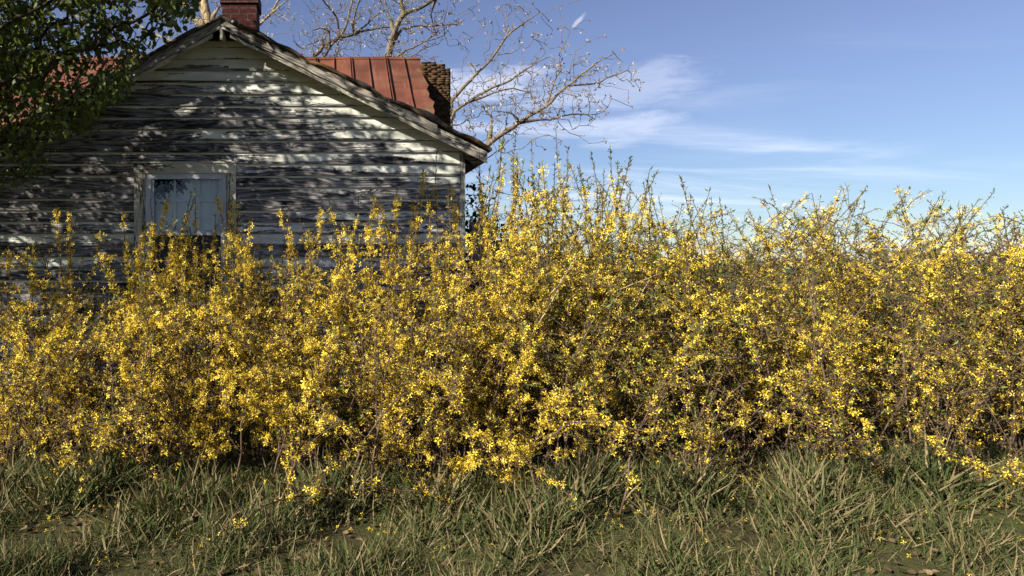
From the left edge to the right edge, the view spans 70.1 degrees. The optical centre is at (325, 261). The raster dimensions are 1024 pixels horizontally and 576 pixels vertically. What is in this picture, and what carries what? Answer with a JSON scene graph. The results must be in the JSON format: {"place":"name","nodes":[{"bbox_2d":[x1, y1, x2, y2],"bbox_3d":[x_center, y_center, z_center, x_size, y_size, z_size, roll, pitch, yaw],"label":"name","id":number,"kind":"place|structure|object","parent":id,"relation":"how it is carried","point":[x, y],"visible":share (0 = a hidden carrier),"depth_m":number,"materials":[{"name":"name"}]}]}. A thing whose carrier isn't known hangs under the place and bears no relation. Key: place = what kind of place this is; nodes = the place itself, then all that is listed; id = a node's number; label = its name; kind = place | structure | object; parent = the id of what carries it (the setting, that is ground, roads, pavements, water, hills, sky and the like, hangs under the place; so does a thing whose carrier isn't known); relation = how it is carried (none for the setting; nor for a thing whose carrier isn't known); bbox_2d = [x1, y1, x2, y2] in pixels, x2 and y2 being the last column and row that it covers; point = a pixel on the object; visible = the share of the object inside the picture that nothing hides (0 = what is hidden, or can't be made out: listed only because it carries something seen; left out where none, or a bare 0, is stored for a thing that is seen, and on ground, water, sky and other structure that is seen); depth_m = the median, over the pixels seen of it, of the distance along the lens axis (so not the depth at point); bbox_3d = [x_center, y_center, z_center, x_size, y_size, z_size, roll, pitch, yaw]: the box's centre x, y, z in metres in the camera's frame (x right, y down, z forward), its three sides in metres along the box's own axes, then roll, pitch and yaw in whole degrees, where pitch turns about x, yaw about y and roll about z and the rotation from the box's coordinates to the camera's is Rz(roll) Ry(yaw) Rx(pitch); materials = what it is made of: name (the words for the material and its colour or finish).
{"place":"outdoors","nodes":[
{"label":"outdoors","id":0,"kind":"place"},
{"bbox_2d":[0,262,1023,575],"bbox_3d":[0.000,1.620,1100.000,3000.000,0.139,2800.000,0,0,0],"label":"ground","id":1,"kind":"structure","parent":0,"point":[906,564],"depth_m":4.19,"materials":[{"name":"green plant"}]},
{"bbox_2d":[0,204,188,478],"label":"forsythia","id":2,"kind":"object","parent":1,"relation":"on","point":[29,386],"visible":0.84,"depth_m":5.53,"materials":[{"name":"plant"}]},
{"bbox_2d":[0,0,200,193],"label":"leafy tree","id":3,"kind":"object","parent":1,"relation":"on","point":[23,60],"visible":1,"depth_m":5.61,"materials":[{"name":"green plant"}]},
{"bbox_2d":[5,188,303,494],"bbox_3d":[-1.228,0.482,5.443,2.156,2.249,2.595,0,0,0],"label":"forsythia","id":4,"kind":"object","parent":1,"relation":"on","point":[144,316],"visible":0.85,"depth_m":5.39,"materials":[{"name":"plant"}]},
{"bbox_2d":[29,0,317,56],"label":"bare tree","id":5,"kind":"object","parent":1,"relation":"on","point":[207,15],"visible":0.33,"depth_m":20.32,"materials":[{"name":"beige plant"}]},
{"bbox_2d":[0,0,491,413],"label":"old house","id":6,"kind":"structure","parent":1,"relation":"on","point":[263,127],"depth_m":7.48,"materials":[{"name":"grey wood"}]},
{"bbox_2d":[129,162,239,307],"bbox_3d":[-1.505,-0.284,7.505,1.190,1.559,0.180,0,0,0],"label":"window","id":7,"kind":"structure","parent":6,"relation":"in","point":[210,179],"depth_m":7.48,"materials":[{"name":"paint"}]},
{"bbox_2d":[174,201,397,559],"bbox_3d":[-0.262,0.547,5.121,1.868,2.128,3.193,0,0,0],"label":"forsythia","id":8,"kind":"object","parent":1,"relation":"on","point":[282,413],"visible":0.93,"depth_m":5.40,"materials":[{"name":"plant"}]},
{"bbox_2d":[271,0,412,56],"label":"bare tree","id":9,"kind":"object","parent":1,"relation":"on","point":[341,36],"visible":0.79,"depth_m":20.69,"materials":[{"name":"brown plant"}]},
{"bbox_2d":[286,149,512,515],"bbox_3d":[0.533,0.314,5.296,1.645,2.575,2.357,0,0,0],"label":"forsythia","id":10,"kind":"object","parent":1,"relation":"on","point":[391,400],"visible":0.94,"depth_m":5.26,"materials":[{"name":"plant"}]},
{"bbox_2d":[357,0,484,62],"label":"bare tree","id":11,"kind":"object","parent":1,"relation":"on","point":[394,35],"visible":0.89,"depth_m":19.23,"materials":[{"name":"brown plant"}]},
{"bbox_2d":[468,222,488,371],"bbox_3d":[1.739,0.576,7.930,0.256,2.048,0.063,0,0,0],"label":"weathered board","id":12,"kind":"object","parent":1,"relation":"on","point":[471,229],"visible":0.12,"depth_m":7.90,"materials":[{"name":"grey wood"}]},
{"bbox_2d":[465,183,507,327],"bbox_3d":[1.891,0.328,8.464,0.759,2.543,1.194,0,0,0],"label":"evergreen bush","id":13,"kind":"object","parent":1,"relation":"on","point":[473,188],"visible":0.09,"depth_m":8.40,"materials":[{"name":"green plant"}]},
{"bbox_2d":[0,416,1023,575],"bbox_3d":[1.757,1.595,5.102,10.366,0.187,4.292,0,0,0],"label":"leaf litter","id":14,"kind":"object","parent":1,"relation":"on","point":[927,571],"visible":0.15,"depth_m":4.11,"materials":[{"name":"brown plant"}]},
{"bbox_2d":[393,152,656,524],"bbox_3d":[1.377,0.331,5.111,1.627,2.552,2.932,0,0,0],"label":"forsythia","id":15,"kind":"object","parent":1,"relation":"on","point":[490,414],"visible":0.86,"depth_m":5.18,"materials":[{"name":"plant"}]},
{"bbox_2d":[542,258,575,301],"bbox_3d":[1.682,0.147,5.004,0.308,0.364,0.089,0,0,-9],"label":"dry stalk","id":16,"kind":"object","parent":15,"relation":"attached to","point":[559,282],"visible":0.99,"depth_m":4.98,"materials":[{"name":"beige plant"}]},
{"bbox_2d":[450,0,643,205],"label":"bare tree","id":17,"kind":"object","parent":1,"relation":"on","point":[490,140],"visible":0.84,"depth_m":17.79,"materials":[{"name":"brown plant"}]},
{"bbox_2d":[439,110,747,513],"bbox_3d":[1.885,0.164,5.450,1.838,2.928,3.351,0,0,0],"label":"forsythia","id":18,"kind":"object","parent":1,"relation":"on","point":[562,356],"visible":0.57,"depth_m":5.33,"materials":[{"name":"plant"}]},
{"bbox_2d":[539,266,571,322],"bbox_3d":[1.673,0.239,4.998,0.262,0.414,0.101,0,0,-11],"label":"dry stalk","id":19,"kind":"object","parent":18,"relation":"on","point":[553,297],"visible":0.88,"depth_m":4.96,"materials":[{"name":"beige plant"}]},
{"bbox_2d":[610,276,650,353],"bbox_3d":[2.212,0.380,5.032,0.299,0.595,0.035,0,0,9],"label":"dry stalk","id":20,"kind":"object","parent":18,"relation":"on","point":[630,313],"visible":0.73,"depth_m":5.02,"materials":[{"name":"beige plant"}]},
{"bbox_2d":[505,145,836,486],"bbox_3d":[2.428,0.297,5.794,1.907,2.617,3.586,0,0,17],"label":"forsythia","id":21,"kind":"object","parent":1,"relation":"on","point":[680,256],"visible":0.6,"depth_m":5.37,"materials":[{"name":"plant"}]},
{"bbox_2d":[465,246,1023,268],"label":"distant scrub","id":22,"kind":"object","parent":1,"relation":"on","point":[790,266],"visible":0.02,"depth_m":146.91,"materials":[{"name":"plant"}]},
{"bbox_2d":[550,175,950,495],"bbox_3d":[3.491,0.484,5.734,2.349,2.236,3.334,0,0,0],"label":"forsythia","id":23,"kind":"object","parent":1,"relation":"on","point":[816,356],"visible":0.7,"depth_m":5.38,"materials":[{"name":"plant"}]},
{"bbox_2d":[686,183,1023,490],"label":"forsythia","id":24,"kind":"object","parent":1,"relation":"on","point":[894,341],"visible":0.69,"depth_m":5.56,"materials":[{"name":"plant"}]},
{"bbox_2d":[805,186,1023,458],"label":"forsythia","id":25,"kind":"object","parent":1,"relation":"on","point":[1002,406],"visible":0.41,"depth_m":6.02,"materials":[{"name":"plant"}]},
{"bbox_2d":[0,458,1023,575],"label":"fallen petals","id":26,"kind":"object","parent":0,"point":[699,530],"visible":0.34,"depth_m":4.53,"materials":[{"name":"yellow plant"}]},
{"bbox_2d":[0,0,1023,261],"label":"sky","id":27,"kind":"structure","parent":0,"point":[736,98],"materials":[{"name":"blue"}]}
]}

